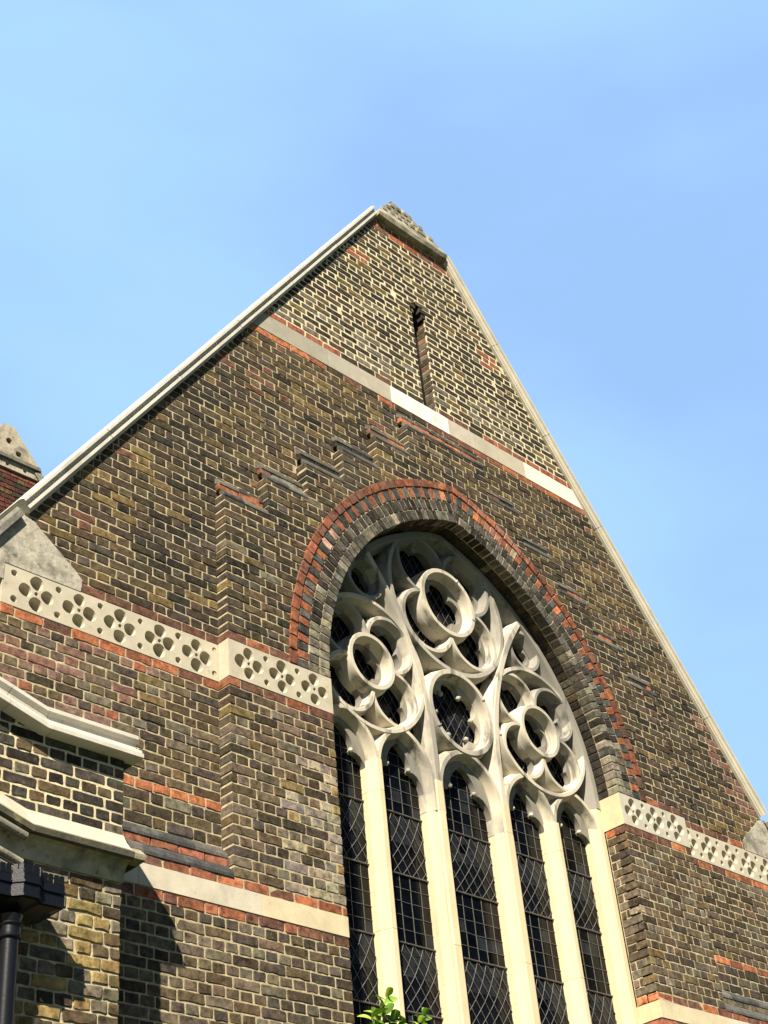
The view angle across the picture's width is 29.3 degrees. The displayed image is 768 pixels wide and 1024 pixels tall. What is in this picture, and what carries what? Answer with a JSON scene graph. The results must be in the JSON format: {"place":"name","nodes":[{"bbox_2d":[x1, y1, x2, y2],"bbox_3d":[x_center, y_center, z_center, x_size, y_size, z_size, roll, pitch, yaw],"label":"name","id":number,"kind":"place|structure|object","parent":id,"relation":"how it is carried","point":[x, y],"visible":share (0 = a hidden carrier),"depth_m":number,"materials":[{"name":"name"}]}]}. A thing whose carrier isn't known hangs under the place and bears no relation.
{"place":"outdoors","nodes":[
{"label":"outdoors","id":0,"kind":"place"},
{"bbox_2d":[0,0,767,821],"label":"sky","id":1,"kind":"structure","parent":0,"point":[593,174],"materials":[{"name":"blue"}]},
{"label":"ground","id":2,"kind":"structure","parent":0,"visible":0},
{"bbox_2d":[0,676,145,1023],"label":"porch","id":3,"kind":"object","parent":2,"relation":"on","point":[61,789],"visible":0.87,"depth_m":8.18,"materials":[{"name":"brick"}]},
{"bbox_2d":[0,861,65,1023],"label":"drainpipe","id":4,"kind":"object","parent":3,"relation":"attached to","point":[32,895],"visible":1,"depth_m":7.52,"materials":[{"name":"black metal"}]},
{"bbox_2d":[357,987,406,1023],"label":"sapling","id":5,"kind":"object","parent":2,"relation":"on","point":[385,1010],"visible":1,"depth_m":10.18,"materials":[{"name":"green plant"}]},
{"bbox_2d":[0,201,767,1023],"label":"church","id":6,"kind":"structure","parent":2,"relation":"on","point":[322,597],"depth_m":12.44,"materials":[{"name":"brick"}]},
{"bbox_2d":[0,423,43,513],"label":"turret","id":7,"kind":"object","parent":6,"relation":"on","point":[21,475],"visible":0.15,"depth_m":19.66,"materials":[{"name":"stone"}]},
{"bbox_2d":[410,1007,431,1023],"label":"sapling","id":8,"kind":"object","parent":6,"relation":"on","point":[422,1019],"visible":1,"depth_m":10.46,"materials":[{"name":"green plant"}]},
{"bbox_2d":[409,302,437,411],"bbox_3d":[0.265,-1.505,15.335,0.240,1.573,0.426,27,-47,-37],"label":"slit window","id":9,"kind":"structure","parent":6,"relation":"in","point":[426,386],"depth_m":15.35,"materials":[{"name":"brick"}]},
{"bbox_2d":[329,531,638,1023],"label":"tracery window","id":10,"kind":"structure","parent":6,"relation":"in","point":[514,800],"depth_m":12.52,"materials":[{"name":"stone"}]}
]}

